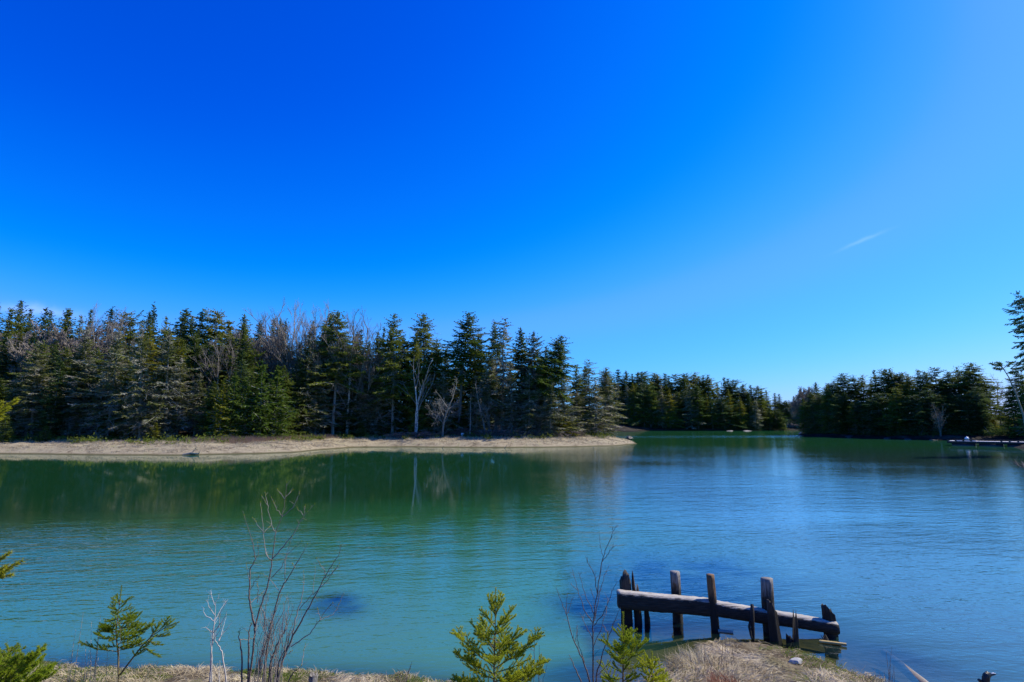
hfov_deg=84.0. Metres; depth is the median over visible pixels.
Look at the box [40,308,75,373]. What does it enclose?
spruce tree
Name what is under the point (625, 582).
wooden pile
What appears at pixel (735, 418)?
spruce tree
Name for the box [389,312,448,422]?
spruce tree
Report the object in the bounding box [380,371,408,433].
spruce tree
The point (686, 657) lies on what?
grass tussock
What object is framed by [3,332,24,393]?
spruce tree
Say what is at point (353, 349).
birch tree
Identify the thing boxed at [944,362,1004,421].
spruce tree
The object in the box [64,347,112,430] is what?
spruce tree
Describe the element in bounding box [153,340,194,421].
spruce tree
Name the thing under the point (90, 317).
spruce tree
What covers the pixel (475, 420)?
spruce tree
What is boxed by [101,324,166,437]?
spruce tree
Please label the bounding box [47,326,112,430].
spruce tree
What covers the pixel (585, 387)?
spruce tree
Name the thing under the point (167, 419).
spruce tree
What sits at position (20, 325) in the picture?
spruce tree
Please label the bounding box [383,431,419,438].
brush pile
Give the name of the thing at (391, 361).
spruce tree
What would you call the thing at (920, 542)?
water
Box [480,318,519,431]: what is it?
spruce tree
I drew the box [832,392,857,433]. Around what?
spruce tree
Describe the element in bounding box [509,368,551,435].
spruce tree
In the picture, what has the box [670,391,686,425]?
spruce tree
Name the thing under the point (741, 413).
spruce tree
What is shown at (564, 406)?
spruce tree
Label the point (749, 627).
stake
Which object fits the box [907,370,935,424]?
spruce tree
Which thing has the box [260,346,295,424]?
spruce tree
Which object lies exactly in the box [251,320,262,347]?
spruce tree
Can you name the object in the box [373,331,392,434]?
spruce tree
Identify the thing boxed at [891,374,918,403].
spruce tree
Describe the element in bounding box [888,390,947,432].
spruce tree
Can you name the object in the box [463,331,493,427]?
spruce tree
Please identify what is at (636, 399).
spruce tree
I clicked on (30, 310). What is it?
spruce tree
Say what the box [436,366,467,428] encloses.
spruce tree
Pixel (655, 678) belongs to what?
young spruce
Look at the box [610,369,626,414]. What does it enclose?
spruce tree
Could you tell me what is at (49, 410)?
spruce tree
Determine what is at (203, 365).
spruce tree
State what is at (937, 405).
spruce tree
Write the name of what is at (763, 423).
spruce tree
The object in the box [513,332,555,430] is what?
spruce tree
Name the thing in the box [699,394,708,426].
spruce tree
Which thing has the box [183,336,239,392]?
birch tree
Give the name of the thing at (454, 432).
brush pile
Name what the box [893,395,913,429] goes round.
spruce tree
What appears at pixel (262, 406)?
spruce tree
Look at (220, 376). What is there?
spruce tree
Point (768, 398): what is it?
spruce tree
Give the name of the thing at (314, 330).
birch tree
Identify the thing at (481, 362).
spruce tree
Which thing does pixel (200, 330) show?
spruce tree
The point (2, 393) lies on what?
spruce tree
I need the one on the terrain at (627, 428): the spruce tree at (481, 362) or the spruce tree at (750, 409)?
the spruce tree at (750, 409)
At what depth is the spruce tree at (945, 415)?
116.62 m
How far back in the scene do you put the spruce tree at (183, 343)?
88.52 m
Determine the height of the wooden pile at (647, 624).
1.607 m
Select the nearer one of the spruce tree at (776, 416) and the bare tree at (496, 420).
the bare tree at (496, 420)
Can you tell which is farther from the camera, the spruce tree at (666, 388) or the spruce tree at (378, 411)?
the spruce tree at (666, 388)
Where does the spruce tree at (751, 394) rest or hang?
on the terrain at (627, 428)
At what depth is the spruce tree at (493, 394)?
92.24 m
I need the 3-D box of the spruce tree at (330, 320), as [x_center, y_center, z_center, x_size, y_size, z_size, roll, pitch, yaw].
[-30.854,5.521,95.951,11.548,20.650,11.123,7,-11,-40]
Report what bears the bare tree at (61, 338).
on the shore at (36, 448)
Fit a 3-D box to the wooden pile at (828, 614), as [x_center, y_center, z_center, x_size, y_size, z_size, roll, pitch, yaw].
[5.308,5.130,9.384,0.308,1.526,0.205,0,-8,0]
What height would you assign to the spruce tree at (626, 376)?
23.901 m
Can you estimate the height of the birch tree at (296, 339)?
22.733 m
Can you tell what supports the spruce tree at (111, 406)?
on the shore at (36, 448)
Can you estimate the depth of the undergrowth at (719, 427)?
237.68 m
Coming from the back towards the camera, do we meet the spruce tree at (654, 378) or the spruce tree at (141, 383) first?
the spruce tree at (654, 378)
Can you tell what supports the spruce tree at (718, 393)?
on the terrain at (627, 428)
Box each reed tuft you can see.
[55,633,156,681]
[67,615,107,681]
[704,636,734,674]
[879,649,894,681]
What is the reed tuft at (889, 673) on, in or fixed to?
on the ground at (862, 649)
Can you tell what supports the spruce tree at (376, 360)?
on the shore at (36, 448)
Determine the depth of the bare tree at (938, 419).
113.73 m
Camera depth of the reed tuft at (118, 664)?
6.71 m
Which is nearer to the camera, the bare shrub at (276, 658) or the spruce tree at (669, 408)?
the bare shrub at (276, 658)
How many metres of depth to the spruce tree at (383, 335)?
100.95 m
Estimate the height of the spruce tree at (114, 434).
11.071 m
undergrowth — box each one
[0,428,612,444]
[614,419,770,429]
[802,424,1018,436]
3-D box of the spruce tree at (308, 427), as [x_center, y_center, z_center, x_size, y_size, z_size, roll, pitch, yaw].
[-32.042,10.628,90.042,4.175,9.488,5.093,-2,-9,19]
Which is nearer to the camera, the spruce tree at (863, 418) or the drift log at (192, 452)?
the drift log at (192, 452)
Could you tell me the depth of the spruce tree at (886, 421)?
126.20 m
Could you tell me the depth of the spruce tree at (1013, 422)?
109.00 m
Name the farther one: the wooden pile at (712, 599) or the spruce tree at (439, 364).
the spruce tree at (439, 364)
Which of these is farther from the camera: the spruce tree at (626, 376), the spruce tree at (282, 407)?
the spruce tree at (626, 376)
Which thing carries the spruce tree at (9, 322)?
on the shore at (36, 448)
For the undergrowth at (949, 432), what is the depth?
116.73 m
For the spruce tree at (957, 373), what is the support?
on the shore at (977, 437)
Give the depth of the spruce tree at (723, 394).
254.62 m
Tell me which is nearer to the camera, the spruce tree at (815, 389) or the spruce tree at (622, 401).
the spruce tree at (815, 389)
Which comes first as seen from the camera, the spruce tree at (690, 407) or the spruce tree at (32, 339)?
the spruce tree at (32, 339)
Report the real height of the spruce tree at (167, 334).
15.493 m
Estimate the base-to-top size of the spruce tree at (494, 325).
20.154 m
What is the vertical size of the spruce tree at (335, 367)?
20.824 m
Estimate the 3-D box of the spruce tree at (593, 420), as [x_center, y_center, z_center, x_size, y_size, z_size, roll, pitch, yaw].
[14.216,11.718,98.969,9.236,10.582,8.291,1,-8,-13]
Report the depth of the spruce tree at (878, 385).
133.79 m
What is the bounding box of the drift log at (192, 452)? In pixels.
[182,448,199,454]
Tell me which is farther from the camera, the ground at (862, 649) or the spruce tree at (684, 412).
the spruce tree at (684, 412)
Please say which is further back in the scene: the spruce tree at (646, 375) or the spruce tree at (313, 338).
the spruce tree at (646, 375)
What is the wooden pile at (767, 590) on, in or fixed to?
on the ground at (862, 649)
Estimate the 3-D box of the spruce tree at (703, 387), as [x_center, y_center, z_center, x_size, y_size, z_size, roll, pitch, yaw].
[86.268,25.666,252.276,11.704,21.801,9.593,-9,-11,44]
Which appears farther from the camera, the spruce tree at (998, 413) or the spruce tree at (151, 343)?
the spruce tree at (998, 413)
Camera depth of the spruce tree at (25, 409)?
76.71 m
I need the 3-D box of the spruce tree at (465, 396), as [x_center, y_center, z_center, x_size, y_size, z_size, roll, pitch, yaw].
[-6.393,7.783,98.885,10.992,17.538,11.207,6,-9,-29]
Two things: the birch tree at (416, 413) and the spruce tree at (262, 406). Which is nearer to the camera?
the spruce tree at (262, 406)
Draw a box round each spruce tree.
[0,307,18,348]
[0,333,17,395]
[0,338,23,416]
[0,349,73,436]
[0,376,30,438]
[0,378,24,432]
[0,413,18,442]
[1,300,33,343]
[1,340,58,427]
[1,374,45,437]
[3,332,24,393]
[7,332,40,423]
[22,308,39,335]
[23,344,67,429]
[25,307,53,348]
[26,359,76,439]
[31,425,53,441]
[36,381,92,439]
[37,347,74,395]
[39,311,58,337]
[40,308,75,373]
[45,341,61,371]
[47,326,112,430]
[50,356,105,437]
[55,308,76,348]
[57,343,88,428]
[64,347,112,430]
[67,327,136,439]
[73,315,84,339]
[76,382,113,435]
[78,349,135,436]
[83,309,101,352]
[91,331,126,395]
[93,345,125,410]
[96,306,123,358]
[97,362,138,438]
[100,333,164,409]
[101,310,151,378]
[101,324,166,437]
[102,357,168,439]
[118,326,173,431]
[119,318,139,363]
[124,312,162,375]
[127,331,206,438]
[129,370,179,437]
[144,338,189,425]
[145,422,163,439]
[148,355,198,437]
[149,302,159,360]
[150,327,185,379]
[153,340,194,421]
[154,312,191,382]
[156,316,170,348]
[157,378,192,432]
[164,339,196,416]
[165,308,196,360]
[173,331,214,423]
[174,373,208,435]
[180,307,241,356]
[182,309,212,379]
[184,332,231,422]
[186,317,201,353]
[189,341,211,411]
[192,332,249,409]
[192,381,226,436]
[199,378,241,436]
[203,371,250,436]
[204,320,234,363]
[219,329,265,411]
[220,369,241,432]
[223,314,260,347]
[226,349,251,424]
[226,376,267,436]
[234,360,283,438]
[237,375,258,432]
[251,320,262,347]
[251,347,269,390]
[258,347,276,386]
[258,365,298,436]
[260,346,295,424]
[260,379,284,434]
[262,320,276,349]
[262,366,303,435]
[278,318,290,353]
[285,335,334,435]
[286,356,319,435]
[293,345,338,434]
[297,382,321,432]
[300,310,370,434]
[303,320,318,418]
[316,313,354,434]
[316,364,353,434]
[316,367,341,434]
[317,320,339,434]
[331,349,374,435]
[342,334,366,432]
[345,340,374,429]
[349,363,382,433]
[350,355,404,435]
[352,329,369,414]
[362,329,383,432]
[363,313,415,434]
[364,334,387,433]
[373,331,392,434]
[374,328,392,431]
[379,337,422,434]
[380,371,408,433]
[387,409,406,432]
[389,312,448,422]
[399,333,438,434]
[418,360,436,428]
[419,371,464,435]
[420,311,500,428]
[422,339,454,432]
[428,348,464,433]
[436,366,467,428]
[445,338,493,430]
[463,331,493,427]
[464,355,507,432]
[464,375,497,434]
[474,338,497,416]
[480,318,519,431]
[482,319,512,427]
[488,361,528,432]
[490,327,548,432]
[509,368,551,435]
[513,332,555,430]
[518,335,581,430]
[531,382,569,435]
[533,345,563,430]
[542,339,575,428]
[544,375,586,437]
[548,406,577,435]
[561,368,592,432]
[567,392,598,436]
[572,359,604,433]
[575,379,620,434]
[580,366,593,426]
[591,367,627,433]
[592,371,623,397]
[598,400,624,436]
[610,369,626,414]
[612,384,630,421]
[614,371,645,423]
[618,385,635,425]
[618,393,628,423]
[621,382,658,425]
[623,383,647,425]
[627,371,687,410]
[628,372,654,422]
[630,383,645,424]
[639,384,664,425]
[646,373,666,398]
[649,374,673,418]
[650,386,661,426]
[650,386,674,427]
[655,373,676,422]
[660,389,684,427]
[662,374,692,415]
[664,376,674,414]
[667,373,693,416]
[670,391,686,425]
[671,393,683,424]
[676,391,692,424]
[677,382,706,429]
[678,373,694,399]
[683,384,710,428]
[685,375,715,415]
[686,372,715,411]
[696,375,724,422]
[699,375,714,405]
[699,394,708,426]
[702,393,714,426]
[704,393,721,428]
[707,397,747,427]
[712,384,723,415]
[715,399,722,425]
[717,377,737,408]
[721,378,744,409]
[723,390,735,427]
[724,379,767,408]
[728,397,750,426]
[728,403,741,428]
[734,384,751,416]
[743,385,760,423]
[743,395,762,427]
[743,400,764,429]
[745,385,776,426]
[756,403,769,427]
[763,406,776,429]
[765,390,771,419]
[768,393,788,424]
[768,409,789,430]
[771,416,789,430]
[773,400,794,426]
[774,394,792,423]
[794,398,811,431]
[798,392,820,426]
[804,393,831,431]
[806,382,824,429]
[814,385,834,433]
[814,395,855,432]
[817,383,833,414]
[819,373,866,407]
[819,381,841,413]
[825,393,854,433]
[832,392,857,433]
[841,375,869,419]
[842,399,862,433]
[843,375,872,414]
[855,400,876,431]
[857,369,904,404]
[860,392,891,432]
[866,370,883,429]
[872,404,894,429]
[874,386,910,433]
[875,367,905,418]
[880,373,909,403]
[884,372,938,402]
[885,400,913,435]
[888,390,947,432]
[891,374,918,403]
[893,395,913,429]
[898,403,933,434]
[900,394,931,433]
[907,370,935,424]
[911,370,950,406]
[912,367,986,427]
[915,395,954,431]
[933,371,973,409]
[934,401,956,429]
[937,405,973,429]
[943,394,983,431]
[943,398,966,430]
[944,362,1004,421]
[948,367,981,420]
[955,386,999,433]
[969,379,1009,424]
[987,414,999,428]
[994,370,1023,432]
[994,403,1005,424]
[996,388,1022,437]
[1002,290,1023,371]
[1007,374,1023,439]
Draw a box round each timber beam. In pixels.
[617,589,710,616]
[715,600,839,634]
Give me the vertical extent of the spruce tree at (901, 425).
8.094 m
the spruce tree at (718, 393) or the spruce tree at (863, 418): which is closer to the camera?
the spruce tree at (863, 418)
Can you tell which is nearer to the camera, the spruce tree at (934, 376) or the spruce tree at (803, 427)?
the spruce tree at (934, 376)
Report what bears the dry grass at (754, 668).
on the ground at (862, 649)
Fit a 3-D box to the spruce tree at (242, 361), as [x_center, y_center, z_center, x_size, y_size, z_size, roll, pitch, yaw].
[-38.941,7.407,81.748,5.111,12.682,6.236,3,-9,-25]
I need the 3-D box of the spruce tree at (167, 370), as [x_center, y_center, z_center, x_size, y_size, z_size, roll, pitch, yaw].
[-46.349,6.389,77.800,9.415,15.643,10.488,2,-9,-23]
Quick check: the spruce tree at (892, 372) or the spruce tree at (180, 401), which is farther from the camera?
the spruce tree at (892, 372)
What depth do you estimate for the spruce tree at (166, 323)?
102.01 m
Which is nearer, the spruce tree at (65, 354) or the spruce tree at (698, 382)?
the spruce tree at (65, 354)
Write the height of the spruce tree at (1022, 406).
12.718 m
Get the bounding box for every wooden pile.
[619,569,633,644]
[631,570,643,643]
[644,611,651,642]
[670,570,683,638]
[706,573,720,637]
[760,577,774,641]
[766,599,782,646]
[786,611,799,649]
[819,634,838,658]
[821,603,841,657]
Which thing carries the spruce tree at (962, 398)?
on the shore at (977, 437)
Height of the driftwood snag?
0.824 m
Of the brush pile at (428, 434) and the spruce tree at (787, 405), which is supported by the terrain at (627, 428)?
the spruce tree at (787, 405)
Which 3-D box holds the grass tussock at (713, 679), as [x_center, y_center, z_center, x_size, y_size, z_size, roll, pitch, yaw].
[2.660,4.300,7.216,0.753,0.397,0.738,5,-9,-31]
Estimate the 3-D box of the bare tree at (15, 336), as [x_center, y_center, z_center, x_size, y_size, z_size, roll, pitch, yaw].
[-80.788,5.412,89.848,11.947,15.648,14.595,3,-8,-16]
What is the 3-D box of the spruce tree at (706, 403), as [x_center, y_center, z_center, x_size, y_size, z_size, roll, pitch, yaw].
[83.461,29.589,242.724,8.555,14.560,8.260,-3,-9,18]
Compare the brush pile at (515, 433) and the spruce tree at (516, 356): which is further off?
the spruce tree at (516, 356)
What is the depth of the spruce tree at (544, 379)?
92.33 m
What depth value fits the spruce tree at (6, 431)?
72.05 m
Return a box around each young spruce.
[0,397,24,579]
[0,642,62,681]
[77,585,179,681]
[449,587,550,681]
[596,611,649,681]
[636,651,672,681]
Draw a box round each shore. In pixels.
[0,417,636,454]
[798,425,1023,448]
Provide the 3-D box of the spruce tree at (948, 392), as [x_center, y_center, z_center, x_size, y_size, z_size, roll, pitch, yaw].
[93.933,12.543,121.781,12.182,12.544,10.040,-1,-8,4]
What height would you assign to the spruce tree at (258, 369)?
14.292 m
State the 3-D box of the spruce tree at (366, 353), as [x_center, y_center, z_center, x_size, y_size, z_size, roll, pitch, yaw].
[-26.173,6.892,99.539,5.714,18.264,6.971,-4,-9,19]
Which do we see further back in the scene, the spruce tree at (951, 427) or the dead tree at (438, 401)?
the spruce tree at (951, 427)
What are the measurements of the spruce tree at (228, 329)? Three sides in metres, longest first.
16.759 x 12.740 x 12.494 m
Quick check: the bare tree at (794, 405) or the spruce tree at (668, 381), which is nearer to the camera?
the bare tree at (794, 405)
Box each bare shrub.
[202,592,228,681]
[238,481,343,681]
[556,525,619,681]
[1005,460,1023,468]
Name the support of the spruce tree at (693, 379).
on the terrain at (627, 428)
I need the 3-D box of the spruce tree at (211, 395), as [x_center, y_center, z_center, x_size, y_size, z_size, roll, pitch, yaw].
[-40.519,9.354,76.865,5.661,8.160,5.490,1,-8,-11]
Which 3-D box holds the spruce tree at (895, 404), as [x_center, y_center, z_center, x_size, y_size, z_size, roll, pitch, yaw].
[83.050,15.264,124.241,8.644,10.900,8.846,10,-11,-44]
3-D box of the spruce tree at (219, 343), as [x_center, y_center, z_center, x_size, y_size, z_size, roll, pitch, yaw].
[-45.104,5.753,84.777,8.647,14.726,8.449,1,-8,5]
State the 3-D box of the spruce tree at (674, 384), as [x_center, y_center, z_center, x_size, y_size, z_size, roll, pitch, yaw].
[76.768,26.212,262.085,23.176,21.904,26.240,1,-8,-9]
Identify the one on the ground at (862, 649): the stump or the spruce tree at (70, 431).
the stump
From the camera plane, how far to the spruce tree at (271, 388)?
82.34 m
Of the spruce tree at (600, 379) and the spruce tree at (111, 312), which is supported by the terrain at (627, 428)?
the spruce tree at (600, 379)
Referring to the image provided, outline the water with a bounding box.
[0,430,1023,681]
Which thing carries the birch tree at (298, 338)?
on the shore at (36, 448)
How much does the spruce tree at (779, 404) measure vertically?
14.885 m
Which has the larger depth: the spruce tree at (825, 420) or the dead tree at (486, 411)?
the spruce tree at (825, 420)
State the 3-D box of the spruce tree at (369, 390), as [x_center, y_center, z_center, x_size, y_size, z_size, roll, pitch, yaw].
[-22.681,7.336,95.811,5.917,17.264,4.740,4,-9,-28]
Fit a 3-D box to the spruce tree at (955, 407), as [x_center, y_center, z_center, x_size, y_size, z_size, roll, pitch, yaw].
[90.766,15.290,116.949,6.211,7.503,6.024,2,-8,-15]
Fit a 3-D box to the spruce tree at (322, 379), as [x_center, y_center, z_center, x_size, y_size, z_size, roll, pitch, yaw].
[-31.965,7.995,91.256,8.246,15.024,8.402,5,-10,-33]
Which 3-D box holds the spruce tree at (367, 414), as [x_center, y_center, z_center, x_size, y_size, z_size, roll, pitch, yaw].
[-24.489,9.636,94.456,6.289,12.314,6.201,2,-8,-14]
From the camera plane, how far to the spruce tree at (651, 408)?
238.32 m
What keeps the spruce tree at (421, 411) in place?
on the shore at (36, 448)
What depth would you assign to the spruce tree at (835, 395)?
138.87 m
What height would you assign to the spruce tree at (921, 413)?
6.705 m
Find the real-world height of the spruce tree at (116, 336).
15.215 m
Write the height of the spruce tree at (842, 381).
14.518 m
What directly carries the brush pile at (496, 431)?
on the shore at (36, 448)
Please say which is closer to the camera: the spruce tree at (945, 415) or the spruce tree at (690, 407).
the spruce tree at (945, 415)
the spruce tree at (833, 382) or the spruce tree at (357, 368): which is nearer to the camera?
the spruce tree at (357, 368)
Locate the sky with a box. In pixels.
[0,0,1023,414]
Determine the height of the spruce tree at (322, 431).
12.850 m
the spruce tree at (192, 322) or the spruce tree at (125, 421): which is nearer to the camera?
the spruce tree at (125, 421)
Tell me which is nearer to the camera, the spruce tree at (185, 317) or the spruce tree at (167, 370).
the spruce tree at (167, 370)
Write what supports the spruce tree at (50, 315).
on the shore at (36, 448)
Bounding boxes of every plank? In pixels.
[718,629,732,633]
[819,640,846,645]
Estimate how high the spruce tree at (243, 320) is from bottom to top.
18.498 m
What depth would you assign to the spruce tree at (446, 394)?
92.05 m
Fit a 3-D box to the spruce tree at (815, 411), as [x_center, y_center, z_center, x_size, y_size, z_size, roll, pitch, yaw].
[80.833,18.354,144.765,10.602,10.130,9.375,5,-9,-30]
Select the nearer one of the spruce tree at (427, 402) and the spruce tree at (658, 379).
the spruce tree at (427, 402)
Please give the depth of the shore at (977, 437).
114.10 m
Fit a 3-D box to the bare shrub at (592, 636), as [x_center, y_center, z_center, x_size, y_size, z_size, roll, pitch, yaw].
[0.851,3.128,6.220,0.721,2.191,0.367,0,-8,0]
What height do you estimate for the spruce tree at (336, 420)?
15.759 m
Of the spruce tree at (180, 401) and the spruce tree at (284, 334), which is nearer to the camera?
the spruce tree at (180, 401)
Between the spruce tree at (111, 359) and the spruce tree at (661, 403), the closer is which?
the spruce tree at (111, 359)
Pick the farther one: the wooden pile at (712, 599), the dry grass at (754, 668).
the wooden pile at (712, 599)
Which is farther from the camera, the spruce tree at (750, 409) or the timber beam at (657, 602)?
the spruce tree at (750, 409)
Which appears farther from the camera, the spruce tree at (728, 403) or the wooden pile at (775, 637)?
the spruce tree at (728, 403)
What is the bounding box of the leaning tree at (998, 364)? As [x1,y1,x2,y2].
[989,358,1023,421]
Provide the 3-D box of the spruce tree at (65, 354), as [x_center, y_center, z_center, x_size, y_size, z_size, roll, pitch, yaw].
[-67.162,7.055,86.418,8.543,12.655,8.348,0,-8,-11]
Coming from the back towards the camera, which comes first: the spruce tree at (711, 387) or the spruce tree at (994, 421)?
the spruce tree at (711, 387)
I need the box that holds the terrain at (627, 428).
[425,409,1012,431]
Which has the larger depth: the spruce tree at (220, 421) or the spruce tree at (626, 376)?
the spruce tree at (626, 376)
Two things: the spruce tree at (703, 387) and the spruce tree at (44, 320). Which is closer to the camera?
the spruce tree at (44, 320)
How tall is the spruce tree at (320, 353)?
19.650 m
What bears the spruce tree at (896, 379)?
on the shore at (977, 437)
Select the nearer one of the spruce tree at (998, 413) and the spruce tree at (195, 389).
the spruce tree at (195, 389)
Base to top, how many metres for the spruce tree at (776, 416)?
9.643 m
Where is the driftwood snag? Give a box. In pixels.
[977,671,996,681]
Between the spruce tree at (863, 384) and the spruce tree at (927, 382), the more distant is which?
the spruce tree at (863, 384)
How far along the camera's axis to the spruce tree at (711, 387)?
251.56 m
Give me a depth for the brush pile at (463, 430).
90.48 m
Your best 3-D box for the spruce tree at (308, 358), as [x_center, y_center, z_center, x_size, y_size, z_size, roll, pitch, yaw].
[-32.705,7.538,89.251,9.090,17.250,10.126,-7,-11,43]
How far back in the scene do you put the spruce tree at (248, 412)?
77.12 m
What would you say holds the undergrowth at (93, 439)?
on the shore at (36, 448)
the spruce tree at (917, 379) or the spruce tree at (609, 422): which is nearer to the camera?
the spruce tree at (609, 422)
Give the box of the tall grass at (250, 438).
[185,433,338,443]
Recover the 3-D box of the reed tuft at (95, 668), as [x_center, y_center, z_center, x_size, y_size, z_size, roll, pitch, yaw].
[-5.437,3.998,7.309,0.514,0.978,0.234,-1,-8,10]
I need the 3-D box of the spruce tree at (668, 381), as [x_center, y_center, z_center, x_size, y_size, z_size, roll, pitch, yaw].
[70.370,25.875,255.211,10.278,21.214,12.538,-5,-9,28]
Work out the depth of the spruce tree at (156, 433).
74.05 m
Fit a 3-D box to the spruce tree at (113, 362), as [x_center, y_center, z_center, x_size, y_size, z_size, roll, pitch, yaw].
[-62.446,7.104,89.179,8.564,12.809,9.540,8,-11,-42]
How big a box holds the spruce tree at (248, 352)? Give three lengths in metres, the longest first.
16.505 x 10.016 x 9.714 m
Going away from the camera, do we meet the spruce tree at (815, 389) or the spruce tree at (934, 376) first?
the spruce tree at (934, 376)
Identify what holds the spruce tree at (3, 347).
on the shore at (36, 448)
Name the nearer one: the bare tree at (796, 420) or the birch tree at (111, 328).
the birch tree at (111, 328)
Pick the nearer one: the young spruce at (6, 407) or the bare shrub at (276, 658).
the young spruce at (6, 407)
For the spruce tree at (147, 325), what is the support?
on the shore at (36, 448)
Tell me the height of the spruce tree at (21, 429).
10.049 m
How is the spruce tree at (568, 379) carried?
on the shore at (36, 448)
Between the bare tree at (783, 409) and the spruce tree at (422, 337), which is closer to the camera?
the spruce tree at (422, 337)
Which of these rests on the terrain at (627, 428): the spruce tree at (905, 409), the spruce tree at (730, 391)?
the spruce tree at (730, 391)
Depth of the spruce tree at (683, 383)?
252.68 m
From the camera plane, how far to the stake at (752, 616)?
9.34 m
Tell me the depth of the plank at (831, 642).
9.04 m
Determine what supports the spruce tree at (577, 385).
on the shore at (36, 448)
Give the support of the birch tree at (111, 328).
on the shore at (36, 448)
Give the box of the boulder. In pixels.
[789,657,802,664]
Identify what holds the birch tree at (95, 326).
on the shore at (36, 448)
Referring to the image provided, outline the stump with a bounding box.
[308,671,317,681]
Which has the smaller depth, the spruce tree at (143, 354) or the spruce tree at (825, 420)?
the spruce tree at (143, 354)
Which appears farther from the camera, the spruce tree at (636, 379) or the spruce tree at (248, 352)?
the spruce tree at (636, 379)
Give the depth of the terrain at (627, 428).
235.84 m
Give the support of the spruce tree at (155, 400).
on the shore at (36, 448)
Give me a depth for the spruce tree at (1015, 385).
108.07 m
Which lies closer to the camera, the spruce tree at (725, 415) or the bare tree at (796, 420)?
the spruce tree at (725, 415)
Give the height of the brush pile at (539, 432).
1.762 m
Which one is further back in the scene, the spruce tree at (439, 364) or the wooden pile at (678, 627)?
the spruce tree at (439, 364)
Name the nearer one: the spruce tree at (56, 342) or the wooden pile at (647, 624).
the wooden pile at (647, 624)
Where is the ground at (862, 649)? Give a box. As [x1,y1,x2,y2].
[5,605,1023,681]
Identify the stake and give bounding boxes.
[748,617,751,637]
[750,604,754,641]
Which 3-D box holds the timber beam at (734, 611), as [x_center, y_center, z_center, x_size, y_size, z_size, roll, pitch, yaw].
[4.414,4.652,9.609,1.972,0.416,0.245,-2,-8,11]
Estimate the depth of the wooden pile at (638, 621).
9.97 m
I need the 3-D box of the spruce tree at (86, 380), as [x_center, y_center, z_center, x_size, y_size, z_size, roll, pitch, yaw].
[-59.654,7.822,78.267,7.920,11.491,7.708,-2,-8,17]
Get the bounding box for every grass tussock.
[656,643,716,671]
[702,666,762,681]
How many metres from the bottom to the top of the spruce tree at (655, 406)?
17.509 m
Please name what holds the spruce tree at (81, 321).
on the shore at (36, 448)
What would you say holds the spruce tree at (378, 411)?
on the shore at (36, 448)
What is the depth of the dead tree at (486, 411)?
90.18 m
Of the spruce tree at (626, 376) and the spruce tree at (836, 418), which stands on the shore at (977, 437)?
the spruce tree at (836, 418)
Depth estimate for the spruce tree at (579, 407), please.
96.03 m
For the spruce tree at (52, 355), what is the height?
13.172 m
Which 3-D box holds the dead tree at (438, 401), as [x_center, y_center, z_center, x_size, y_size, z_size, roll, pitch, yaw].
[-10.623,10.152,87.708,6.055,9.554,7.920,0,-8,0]
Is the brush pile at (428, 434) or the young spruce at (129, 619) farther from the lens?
the brush pile at (428, 434)
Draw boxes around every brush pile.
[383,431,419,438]
[410,431,451,437]
[439,428,462,435]
[456,427,483,434]
[475,427,509,435]
[495,428,529,436]
[511,429,578,436]
[566,429,584,436]
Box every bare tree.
[0,331,52,376]
[4,318,121,383]
[210,327,302,385]
[336,320,387,423]
[473,361,515,429]
[774,402,796,426]
[788,386,821,421]
[789,412,800,427]
[923,402,947,435]
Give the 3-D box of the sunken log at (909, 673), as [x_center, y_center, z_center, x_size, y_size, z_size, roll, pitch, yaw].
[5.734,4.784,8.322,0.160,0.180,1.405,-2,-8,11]
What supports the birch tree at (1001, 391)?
on the shore at (977, 437)
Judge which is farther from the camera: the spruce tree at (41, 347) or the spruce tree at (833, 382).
the spruce tree at (833, 382)
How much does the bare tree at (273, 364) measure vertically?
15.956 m
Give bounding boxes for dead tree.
[425,379,462,436]
[469,396,472,433]
[473,384,497,434]
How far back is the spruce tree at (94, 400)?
77.14 m
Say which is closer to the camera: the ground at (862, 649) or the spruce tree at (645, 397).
the ground at (862, 649)
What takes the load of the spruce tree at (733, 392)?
on the terrain at (627, 428)
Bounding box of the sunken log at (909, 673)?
[881,649,927,681]
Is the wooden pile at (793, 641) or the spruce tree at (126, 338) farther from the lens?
the spruce tree at (126, 338)
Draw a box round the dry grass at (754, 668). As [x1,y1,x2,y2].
[2,635,887,681]
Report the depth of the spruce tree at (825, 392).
149.22 m
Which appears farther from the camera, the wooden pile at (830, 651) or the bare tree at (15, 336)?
the bare tree at (15, 336)
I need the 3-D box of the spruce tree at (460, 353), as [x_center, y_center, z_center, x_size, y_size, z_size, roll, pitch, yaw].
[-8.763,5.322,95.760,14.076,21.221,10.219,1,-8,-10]
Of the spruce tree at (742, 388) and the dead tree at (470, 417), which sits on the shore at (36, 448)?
the dead tree at (470, 417)
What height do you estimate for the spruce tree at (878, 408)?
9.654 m
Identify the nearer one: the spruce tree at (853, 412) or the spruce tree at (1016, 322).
the spruce tree at (1016, 322)
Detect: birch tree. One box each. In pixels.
[67,308,135,369]
[76,304,135,369]
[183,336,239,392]
[242,298,311,367]
[251,298,338,391]
[255,314,320,389]
[279,300,339,432]
[308,309,387,433]
[402,355,434,433]
[984,374,1009,419]
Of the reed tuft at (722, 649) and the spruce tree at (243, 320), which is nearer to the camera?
the reed tuft at (722, 649)
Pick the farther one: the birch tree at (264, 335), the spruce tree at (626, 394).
the spruce tree at (626, 394)
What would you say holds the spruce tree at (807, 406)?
on the shore at (977, 437)
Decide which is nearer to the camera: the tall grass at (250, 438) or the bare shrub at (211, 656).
the bare shrub at (211, 656)
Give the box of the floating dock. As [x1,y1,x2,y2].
[947,439,1023,446]

